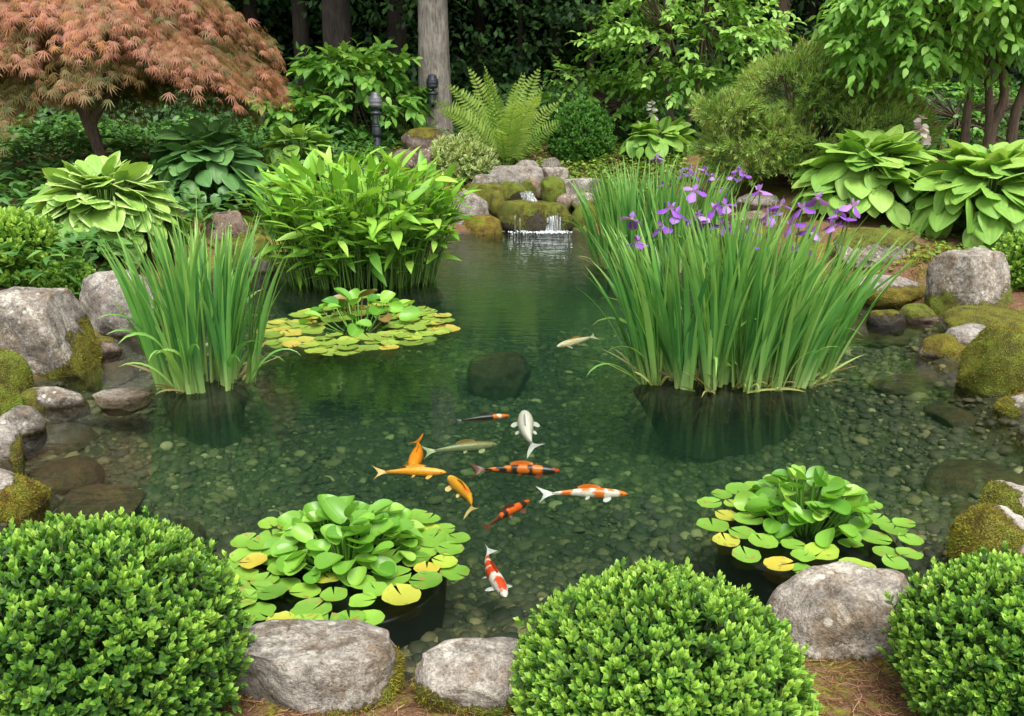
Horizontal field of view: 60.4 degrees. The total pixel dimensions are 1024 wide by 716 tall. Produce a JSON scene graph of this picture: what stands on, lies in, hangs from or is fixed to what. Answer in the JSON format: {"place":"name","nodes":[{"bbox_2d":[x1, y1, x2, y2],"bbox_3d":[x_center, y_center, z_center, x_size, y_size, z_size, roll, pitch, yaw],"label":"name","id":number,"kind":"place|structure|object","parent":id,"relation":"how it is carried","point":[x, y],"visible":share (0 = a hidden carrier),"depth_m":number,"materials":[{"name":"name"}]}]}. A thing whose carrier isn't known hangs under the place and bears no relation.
{"place":"outdoors","nodes":[
{"label":"outdoors","id":0,"kind":"place"},
{"bbox_2d":[0,287,1023,672],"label":"gravel","id":1,"kind":"structure","parent":0,"point":[666,533],"depth_m":5.63,"materials":[{"name":"gravel"}]},
{"bbox_2d":[0,31,1023,715],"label":"ground","id":2,"kind":"structure","parent":0,"point":[546,299],"depth_m":7.12,"materials":[{"name":"soil"}]},
{"bbox_2d":[0,419,24,474],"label":"boulder","id":3,"kind":"object","parent":2,"relation":"on","point":[12,454],"visible":0.79,"depth_m":4.53,"materials":[{"name":"stone"}]},
{"bbox_2d":[0,382,24,414],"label":"boulder","id":4,"kind":"object","parent":2,"relation":"on","point":[10,397],"visible":0.57,"depth_m":5.19,"materials":[{"name":"plant"}]},
{"bbox_2d":[0,347,34,392],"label":"boulder","id":5,"kind":"object","parent":2,"relation":"on","point":[16,372],"visible":0.74,"depth_m":5.47,"materials":[{"name":"plant"}]},
{"bbox_2d":[0,405,47,454],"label":"boulder","id":6,"kind":"object","parent":2,"relation":"on","point":[27,422],"visible":0.67,"depth_m":4.88,"materials":[{"name":"stone"}]},
{"bbox_2d":[0,468,50,528],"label":"boulder","id":7,"kind":"object","parent":2,"relation":"on","point":[23,497],"visible":0.84,"depth_m":3.92,"materials":[{"name":"plant"}]},
{"bbox_2d":[0,206,70,287],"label":"leafy shrub","id":8,"kind":"object","parent":2,"relation":"on","point":[19,226],"visible":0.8,"depth_m":7.30,"materials":[{"name":"green plant"}]},
{"bbox_2d":[0,286,104,392],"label":"boulder","id":9,"kind":"object","parent":2,"relation":"on","point":[47,333],"visible":0.77,"depth_m":5.82,"materials":[{"name":"stone"}]},
{"bbox_2d":[20,386,90,424],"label":"boulder","id":10,"kind":"object","parent":2,"relation":"on","point":[52,405],"visible":0.75,"depth_m":5.30,"materials":[{"name":"stone"}]},
{"bbox_2d":[31,256,95,297],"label":"cushion plant","id":11,"kind":"object","parent":2,"relation":"on","point":[78,273],"visible":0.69,"depth_m":7.38,"materials":[{"name":"green plant"}]},
{"bbox_2d":[26,455,104,495],"bbox_3d":[-2.445,0.670,4.797,0.387,0.205,0.426,0,17,0],"label":"sunken stone","id":12,"kind":"object","parent":2,"relation":"on","point":[63,476],"visible":0.58,"depth_m":4.71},
{"bbox_2d":[43,420,99,454],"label":"sunken stone","id":13,"kind":"object","parent":2,"relation":"on","point":[69,437],"visible":0.46,"depth_m":5.23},
{"bbox_2d":[49,484,146,522],"bbox_3d":[-2.104,0.784,4.444,0.454,0.202,0.517,0,17,0],"label":"sunken stone","id":14,"kind":"object","parent":2,"relation":"on","point":[94,499],"visible":0.49,"depth_m":4.41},
{"bbox_2d":[24,151,192,269],"bbox_3d":[-4.098,-1.476,8.833,1.571,1.141,1.551,0,17,0],"label":"hosta","id":15,"kind":"object","parent":2,"relation":"on","point":[81,181],"visible":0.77,"depth_m":8.50,"materials":[{"name":"green plant"}]},
{"bbox_2d":[96,336,124,362],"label":"boulder","id":16,"kind":"object","parent":2,"relation":"on","point":[112,350],"visible":0.4,"depth_m":6.37,"materials":[{"name":"stone"}]},
{"bbox_2d":[79,270,160,354],"bbox_3d":[-3.115,-0.303,7.055,0.640,0.844,0.550,0,17,0],"label":"boulder","id":17,"kind":"object","parent":2,"relation":"on","point":[99,290],"visible":0.36,"depth_m":6.81,"materials":[{"name":"stone"}]},
{"bbox_2d":[102,360,138,385],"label":"sunken stone","id":18,"kind":"object","parent":2,"relation":"on","point":[115,374],"visible":0.5,"depth_m":6.31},
{"bbox_2d":[0,505,257,715],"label":"boxwood","id":19,"kind":"object","parent":2,"relation":"on","point":[145,605],"visible":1,"depth_m":2.24,"materials":[{"name":"green plant"}]},
{"bbox_2d":[0,0,295,156],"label":"japanese maple","id":20,"kind":"object","parent":2,"relation":"on","point":[78,55],"visible":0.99,"depth_m":10.00,"materials":[{"name":"brown plant"}]},
{"bbox_2d":[157,519,205,544],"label":"sunken stone","id":21,"kind":"object","parent":2,"relation":"on","point":[197,530],"visible":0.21,"depth_m":4.27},
{"bbox_2d":[98,193,299,448],"bbox_3d":[-2.039,-0.187,5.648,1.148,1.758,1.167,-11,20,-32],"label":"grass clump","id":22,"kind":"object","parent":2,"relation":"on","point":[199,411],"visible":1,"depth_m":5.56,"materials":[{"name":"plant"}]},
{"bbox_2d":[0,110,400,293],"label":"ground cover","id":23,"kind":"object","parent":2,"relation":"on","point":[70,139],"visible":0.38,"depth_m":12.21,"materials":[{"name":"green plant"}]},
{"bbox_2d":[148,117,270,213],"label":"hosta","id":24,"kind":"object","parent":2,"relation":"on","point":[186,146],"visible":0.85,"depth_m":10.58,"materials":[{"name":"green plant"}]},
{"bbox_2d":[203,210,254,245],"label":"boulder","id":25,"kind":"object","parent":2,"relation":"on","point":[234,218],"visible":0.43,"depth_m":9.99,"materials":[{"name":"stone"}]},
{"bbox_2d":[226,238,278,290],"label":"boulder","id":26,"kind":"object","parent":2,"relation":"on","point":[258,244],"visible":0.35,"depth_m":9.33,"materials":[{"name":"stone"}]},
{"bbox_2d":[242,0,263,120],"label":"tree","id":27,"kind":"object","parent":2,"relation":"on","point":[249,10],"visible":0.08,"depth_m":18.57,"materials":[{"name":"brown plant"}]},
{"bbox_2d":[259,122,337,178],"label":"hosta","id":28,"kind":"object","parent":2,"relation":"on","point":[298,132],"visible":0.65,"depth_m":12.45,"materials":[{"name":"green plant"}]},
{"bbox_2d":[291,0,312,93],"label":"tree","id":29,"kind":"object","parent":2,"relation":"on","point":[300,25],"visible":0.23,"depth_m":17.73,"materials":[{"name":"brown plant"}]},
{"bbox_2d":[234,619,405,715],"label":"boulder","id":30,"kind":"object","parent":2,"relation":"on","point":[336,667],"visible":0.77,"depth_m":2.56,"materials":[{"name":"stone"}]},
{"bbox_2d":[321,0,356,112],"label":"tree","id":31,"kind":"object","parent":2,"relation":"on","point":[336,24],"visible":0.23,"depth_m":16.21,"materials":[{"name":"brown plant"}]},
{"bbox_2d":[246,36,439,150],"bbox_3d":[-2.806,-4.088,14.591,3.288,2.339,2.403,0,17,0],"label":"leafy shrub","id":32,"kind":"object","parent":2,"relation":"on","point":[325,71],"visible":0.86,"depth_m":14.13,"materials":[{"name":"green plant"}]},
{"bbox_2d":[223,145,484,319],"bbox_3d":[-1.564,-1.254,8.806,2.649,1.733,2.131,0,17,0],"label":"marsh plant","id":33,"kind":"object","parent":2,"relation":"on","point":[349,241],"visible":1,"depth_m":8.46,"materials":[{"name":"green plant"}]},
{"bbox_2d":[368,92,382,151],"bbox_3d":[-2.145,-3.689,13.926,0.227,1.005,0.227,0,17,0],"label":"garden lamp","id":34,"kind":"object","parent":2,"relation":"on","point":[375,100],"visible":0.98,"depth_m":13.85,"materials":[{"name":"metal"}]},
{"bbox_2d":[386,0,410,122],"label":"tree","id":35,"kind":"object","parent":2,"relation":"on","point":[399,34],"visible":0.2,"depth_m":18.16,"materials":[{"name":"brown plant"}]},
{"bbox_2d":[401,127,447,153],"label":"boulder","id":36,"kind":"object","parent":2,"relation":"on","point":[421,137],"visible":0.45,"depth_m":13.73,"materials":[{"name":"stone"}]},
{"bbox_2d":[418,0,453,135],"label":"tree","id":37,"kind":"object","parent":2,"relation":"on","point":[433,43],"visible":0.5,"depth_m":14.57,"materials":[{"name":"grey plant"}]},
{"bbox_2d":[426,74,438,107],"bbox_3d":[-1.311,-4.428,14.596,0.211,0.528,0.396,0,17,0],"label":"garden lamp","id":38,"kind":"object","parent":37,"relation":"attached to","point":[432,82],"visible":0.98,"depth_m":14.43,"materials":[{"name":"black metal"}]},
{"bbox_2d":[426,128,500,185],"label":"variegated shrub","id":39,"kind":"object","parent":2,"relation":"on","point":[466,155],"visible":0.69,"depth_m":13.33,"materials":[{"name":"green plant"}]},
{"bbox_2d":[411,637,518,715],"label":"boulder","id":40,"kind":"object","parent":2,"relation":"on","point":[468,675],"visible":0.68,"depth_m":2.53,"materials":[{"name":"stone"}]},
{"bbox_2d":[450,190,488,223],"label":"boulder","id":41,"kind":"object","parent":2,"relation":"on","point":[478,204],"visible":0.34,"depth_m":12.15,"materials":[{"name":"stone"}]},
{"bbox_2d":[473,0,484,104],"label":"tree","id":42,"kind":"object","parent":2,"relation":"on","point":[478,12],"visible":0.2,"depth_m":23.36,"materials":[{"name":"brown plant"}]},
{"bbox_2d":[462,215,503,243],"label":"boulder","id":43,"kind":"object","parent":2,"relation":"on","point":[492,225],"visible":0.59,"depth_m":11.96,"materials":[{"name":"stone"}]},
{"bbox_2d":[465,183,502,216],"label":"boulder","id":44,"kind":"object","parent":2,"relation":"on","point":[485,191],"visible":0.29,"depth_m":12.66,"materials":[{"name":"plant"}]},
{"bbox_2d":[434,63,560,164],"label":"fern","id":45,"kind":"object","parent":2,"relation":"on","point":[508,143],"visible":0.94,"depth_m":13.49,"materials":[{"name":"plant"}]},
{"bbox_2d":[466,352,531,401],"bbox_3d":[-0.110,0.181,7.525,0.557,0.446,0.594,0,17,0],"label":"sunken stone","id":46,"kind":"object","parent":2,"relation":"on","point":[496,376],"visible":0.86,"depth_m":7.29,"materials":[{"name":"stone"}]},
{"bbox_2d":[0,112,1023,149],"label":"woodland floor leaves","id":47,"kind":"object","parent":2,"relation":"on","point":[542,132],"visible":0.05,"depth_m":14.91,"materials":[{"name":"green plant"}]},
{"bbox_2d":[1,0,1023,143],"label":"undergrowth","id":48,"kind":"object","parent":2,"relation":"on","point":[505,68],"visible":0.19,"depth_m":19.11,"materials":[{"name":"green plant"}]},
{"bbox_2d":[501,181,527,200],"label":"boulder","id":49,"kind":"object","parent":2,"relation":"on","point":[513,190],"visible":0.33,"depth_m":12.69,"materials":[{"name":"plant"}]},
{"bbox_2d":[523,178,540,199],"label":"boulder","id":50,"kind":"object","parent":49,"relation":"on","point":[532,186],"visible":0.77,"depth_m":12.86,"materials":[{"name":"stone"}]},
{"bbox_2d":[490,165,543,184],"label":"boulder","id":51,"kind":"object","parent":2,"relation":"on","point":[514,173],"visible":0.48,"depth_m":12.94,"materials":[{"name":"stone"}]},
{"bbox_2d":[496,200,573,246],"bbox_3d":[0.329,-1.792,12.557,1.150,0.959,0.927,0,17,0],"label":"spill stone","id":52,"kind":"object","parent":2,"relation":"on","point":[532,216],"visible":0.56,"depth_m":12.14,"materials":[{"name":"stone"}]},
{"bbox_2d":[487,190,504,216],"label":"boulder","id":53,"kind":"object","parent":52,"relation":"on","point":[495,198],"visible":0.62,"depth_m":12.40,"materials":[{"name":"stone"}]},
{"bbox_2d":[57,249,1023,715],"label":"needle litter","id":54,"kind":"object","parent":2,"relation":"on","point":[245,699],"visible":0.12,"depth_m":2.59,"materials":[{"name":"plant"}]},
{"bbox_2d":[540,176,565,201],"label":"boulder","id":55,"kind":"object","parent":2,"relation":"on","point":[553,188],"visible":0.69,"depth_m":12.75,"materials":[{"name":"plant"}]},
{"bbox_2d":[550,0,560,103],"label":"tree","id":56,"kind":"object","parent":2,"relation":"on","point":[555,49],"visible":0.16,"depth_m":22.58,"materials":[{"name":"brown plant"}]},
{"bbox_2d":[542,167,568,180],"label":"boulder","id":57,"kind":"object","parent":2,"relation":"on","point":[562,173],"visible":0.49,"depth_m":13.19,"materials":[{"name":"stone"}]},
{"bbox_2d":[547,97,617,162],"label":"boxwood","id":58,"kind":"object","parent":2,"relation":"on","point":[582,130],"visible":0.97,"depth_m":13.79,"materials":[{"name":"green plant"}]},
{"bbox_2d":[564,178,600,195],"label":"boulder","id":59,"kind":"object","parent":2,"relation":"on","point":[570,191],"visible":0.48,"depth_m":12.75,"materials":[{"name":"stone"}]},
{"bbox_2d":[534,54,661,141],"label":"leafy shrub","id":60,"kind":"object","parent":2,"relation":"on","point":[585,88],"visible":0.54,"depth_m":14.76,"materials":[{"name":"green plant"}]},
{"bbox_2d":[225,247,1023,715],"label":"moss carpet","id":61,"kind":"object","parent":2,"relation":"on","point":[913,271],"visible":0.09,"depth_m":8.18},
{"bbox_2d":[268,137,994,273],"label":"weeds","id":62,"kind":"object","parent":2,"relation":"on","point":[626,162],"visible":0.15,"depth_m":13.42,"materials":[{"name":"green plant"}]},
{"bbox_2d":[619,101,696,159],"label":"hosta","id":63,"kind":"object","parent":2,"relation":"on","point":[648,134],"visible":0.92,"depth_m":13.54,"materials":[{"name":"green plant"}]},
{"bbox_2d":[565,147,763,299],"bbox_3d":[1.626,-1.422,9.692,2.259,1.838,1.651,0,17,0],"label":"iris","id":64,"kind":"object","parent":2,"relation":"on","point":[623,204],"visible":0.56,"depth_m":9.46,"materials":[{"name":"plant"}]},
{"bbox_2d":[508,555,824,715],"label":"boxwood","id":65,"kind":"object","parent":2,"relation":"on","point":[642,638],"visible":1,"depth_m":2.26,"materials":[{"name":"green plant"}]},
{"bbox_2d":[565,0,806,135],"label":"tree","id":66,"kind":"object","parent":2,"relation":"on","point":[708,32],"visible":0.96,"depth_m":13.80,"materials":[{"name":"green plant"}]},
{"bbox_2d":[585,182,926,459],"bbox_3d":[1.500,-0.220,5.671,2.111,1.814,1.381,5,17,17],"label":"iris","id":67,"kind":"object","parent":2,"relation":"on","point":[756,332],"visible":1,"depth_m":5.58,"materials":[{"name":"plant"}]},
{"bbox_2d":[736,193,778,210],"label":"boulder","id":68,"kind":"object","parent":2,"relation":"on","point":[770,200],"visible":0.48,"depth_m":10.84,"materials":[{"name":"stone"}]},
{"bbox_2d":[769,0,790,95],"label":"tree","id":69,"kind":"object","parent":2,"relation":"on","point":[784,6],"visible":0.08,"depth_m":16.73,"materials":[{"name":"brown plant"}]},
{"bbox_2d":[686,35,946,191],"bbox_3d":[3.830,-3.059,11.189,3.369,1.932,2.343,0,17,0],"label":"mountain pine","id":70,"kind":"object","parent":2,"relation":"on","point":[777,133],"visible":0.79,"depth_m":10.73,"materials":[{"name":"green plant"}]},
{"bbox_2d":[766,561,909,663],"bbox_3d":[1.148,0.959,3.002,0.586,0.522,0.432,0,17,0],"label":"boulder","id":71,"kind":"object","parent":2,"relation":"on","point":[839,610],"visible":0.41,"depth_m":2.83,"materials":[{"name":"stone"}]},
{"bbox_2d":[791,114,938,228],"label":"hosta","id":72,"kind":"object","parent":2,"relation":"on","point":[870,171],"visible":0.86,"depth_m":9.47,"materials":[{"name":"green plant"}]},
{"bbox_2d":[833,227,916,269],"bbox_3d":[3.558,-1.074,8.683,0.769,0.422,0.625,0,17,0],"label":"boulder","id":73,"kind":"object","parent":2,"relation":"on","point":[888,240],"visible":0.59,"depth_m":8.47,"materials":[{"name":"stone"}]},
{"bbox_2d":[836,315,924,348],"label":"sunken stone","id":74,"kind":"object","parent":2,"relation":"on","point":[866,340],"visible":0.29,"depth_m":7.29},
{"bbox_2d":[851,274,925,308],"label":"boulder","id":75,"kind":"object","parent":2,"relation":"on","point":[900,291],"visible":0.58,"depth_m":7.70,"materials":[{"name":"plant"}]},
{"bbox_2d":[869,368,938,396],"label":"sunken stone","id":76,"kind":"object","parent":2,"relation":"on","point":[921,380],"visible":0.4,"depth_m":6.13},
{"bbox_2d":[806,0,1023,148],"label":"tree","id":77,"kind":"object","parent":2,"relation":"on","point":[957,36],"visible":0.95,"depth_m":9.81,"materials":[{"name":"green plant"}]},
{"bbox_2d":[899,303,938,330],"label":"boulder","id":78,"kind":"object","parent":2,"relation":"on","point":[920,316],"visible":0.64,"depth_m":7.31,"materials":[{"name":"plant"}]},
{"bbox_2d":[917,333,965,361],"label":"boulder","id":79,"kind":"object","parent":2,"relation":"on","point":[938,346],"visible":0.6,"depth_m":6.33,"materials":[{"name":"plant"}]},
{"bbox_2d":[876,540,1023,715],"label":"boxwood","id":80,"kind":"object","parent":2,"relation":"on","point":[957,628],"visible":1,"depth_m":2.37,"materials":[{"name":"green plant"}]},
{"bbox_2d":[924,402,976,429],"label":"sunken stone","id":81,"kind":"object","parent":2,"relation":"on","point":[950,415],"visible":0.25,"depth_m":5.52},
{"bbox_2d":[901,139,1023,250],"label":"hosta","id":82,"kind":"object","parent":2,"relation":"on","point":[977,189],"visible":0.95,"depth_m":8.64,"materials":[{"name":"green plant"}]},
{"bbox_2d":[949,501,975,518],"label":"sunken stone","id":83,"kind":"object","parent":2,"relation":"on","point":[959,507],"visible":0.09,"depth_m":4.31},
{"bbox_2d":[945,323,985,345],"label":"boulder","id":84,"kind":"object","parent":2,"relation":"on","point":[965,334],"visible":0.34,"depth_m":6.32,"materials":[{"name":"stone"}]},
{"bbox_2d":[908,69,1023,159],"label":"leafy shrub","id":85,"kind":"object","parent":2,"relation":"on","point":[953,116],"visible":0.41,"depth_m":13.02,"materials":[{"name":"green plant"}]},
{"bbox_2d":[924,247,1012,318],"bbox_3d":[3.852,-0.518,7.397,0.634,0.813,0.539,-6,18,-18],"label":"boulder","id":86,"kind":"object","parent":2,"relation":"on","point":[973,276],"visible":0.56,"depth_m":7.23,"materials":[{"name":"stone"}]},
{"bbox_2d":[923,459,1023,498],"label":"sunken stone","id":87,"kind":"object","parent":2,"relation":"on","point":[958,477],"visible":0.52,"depth_m":4.68,"materials":[{"name":"stone"}]},
{"bbox_2d":[940,304,1023,330],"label":"boulder","id":88,"kind":"object","parent":2,"relation":"on","point":[1000,316],"visible":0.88,"depth_m":6.66,"materials":[{"name":"plant"}]},
{"bbox_2d":[945,502,1023,561],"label":"boulder","id":89,"kind":"object","parent":2,"relation":"on","point":[990,527],"visible":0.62,"depth_m":3.44,"materials":[{"name":"plant"}]},
{"bbox_2d":[955,324,1023,397],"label":"boulder","id":90,"kind":"object","parent":2,"relation":"on","point":[991,362],"visible":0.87,"depth_m":5.49,"materials":[{"name":"plant"}]},
{"bbox_2d":[979,480,1023,517],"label":"boulder","id":91,"kind":"object","parent":2,"relation":"on","point":[1010,495],"visible":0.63,"depth_m":3.94,"materials":[{"name":"plant"}]},
{"bbox_2d":[992,230,1023,289],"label":"leafy shrub","id":92,"kind":"object","parent":2,"relation":"on","point":[1010,246],"visible":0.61,"depth_m":7.52,"materials":[{"name":"green plant"}]},
{"bbox_2d":[993,394,1023,418],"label":"boulder","id":93,"kind":"object","parent":2,"relation":"on","point":[1010,407],"visible":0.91,"depth_m":5.19,"materials":[{"name":"plant"}]},
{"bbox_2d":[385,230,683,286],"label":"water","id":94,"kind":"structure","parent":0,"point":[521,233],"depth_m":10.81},
{"bbox_2d":[92,387,151,415],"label":"boulder","id":95,"kind":"object","parent":94,"relation":"in","point":[126,401],"visible":1,"depth_m":5.44,"materials":[{"name":"stone"}]},
{"bbox_2d":[220,494,469,649],"bbox_3d":[-0.676,0.910,3.571,1.022,0.656,1.019,0,17,0],"label":"water lily","id":96,"kind":"object","parent":94,"relation":"on","point":[391,567],"visible":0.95,"depth_m":3.45,"materials":[{"name":"green plant"}]},
{"bbox_2d":[256,287,460,355],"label":"water lily","id":97,"kind":"object","parent":94,"relation":"on","point":[408,314],"visible":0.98,"depth_m":7.06,"materials":[{"name":"green plant"}]},
{"bbox_2d":[373,464,445,479],"bbox_3d":[-0.541,0.594,4.632,0.391,0.068,0.101,0,17,0],"label":"koi","id":98,"kind":"object","parent":94,"relation":"in","point":[416,470],"visible":1,"depth_m":4.62},
{"bbox_2d":[403,434,425,465],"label":"koi","id":99,"kind":"object","parent":94,"relation":"in","point":[416,456],"visible":0.74,"depth_m":4.83},
{"bbox_2d":[422,439,497,457],"bbox_3d":[-0.324,0.561,5.523,0.488,0.086,0.127,-6,18,-19],"label":"koi","id":100,"kind":"object","parent":94,"relation":"in","point":[466,445],"visible":1,"depth_m":5.53},
{"bbox_2d":[445,475,477,519],"bbox_3d":[-0.249,0.672,4.385,0.122,0.088,0.460,-5,17,-16],"label":"koi","id":101,"kind":"object","parent":94,"relation":"in","point":[459,487],"visible":1,"depth_m":4.41},
{"bbox_2d":[450,412,509,426],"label":"koi","id":102,"kind":"object","parent":94,"relation":"in","point":[485,416],"visible":1,"depth_m":5.50},
{"bbox_2d":[482,544,511,597],"bbox_3d":[-0.071,0.876,3.682,0.116,0.082,0.438,-2,17,-8],"label":"koi","id":103,"kind":"object","parent":94,"relation":"in","point":[497,582],"visible":1,"depth_m":3.58},
{"bbox_2d":[480,500,529,531],"bbox_3d":[-0.025,0.751,4.231,0.095,0.064,0.397,10,19,29],"label":"koi","id":104,"kind":"object","parent":94,"relation":"in","point":[509,510],"visible":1,"depth_m":4.26},
{"bbox_2d":[470,460,559,478],"bbox_3d":[0.012,0.590,4.693,0.488,0.080,0.121,0,17,0],"label":"koi","id":105,"kind":"object","parent":94,"relation":"in","point":[520,467],"visible":1,"depth_m":4.68},
{"bbox_2d":[511,410,545,457],"bbox_3d":[0.112,0.420,5.219,0.178,0.134,0.630,-3,17,-10],"label":"koi","id":106,"kind":"object","parent":94,"relation":"in","point":[525,424],"visible":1,"depth_m":5.21},
{"bbox_2d":[537,484,627,502],"bbox_3d":[0.347,0.668,4.383,0.460,0.076,0.114,0,17,0],"label":"koi","id":107,"kind":"object","parent":94,"relation":"in","point":[588,491],"visible":1,"depth_m":4.37},
{"bbox_2d":[696,464,923,605],"bbox_3d":[1.274,0.807,3.830,0.946,0.704,0.893,0,17,0],"label":"water lily","id":108,"kind":"object","parent":94,"relation":"on","point":[766,540],"visible":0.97,"depth_m":3.74,"materials":[{"name":"green plant"}]},
{"bbox_2d":[865,309,905,335],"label":"boulder","id":109,"kind":"object","parent":94,"relation":"in","point":[890,322],"visible":0.94,"depth_m":7.21,"materials":[{"name":"stone"}]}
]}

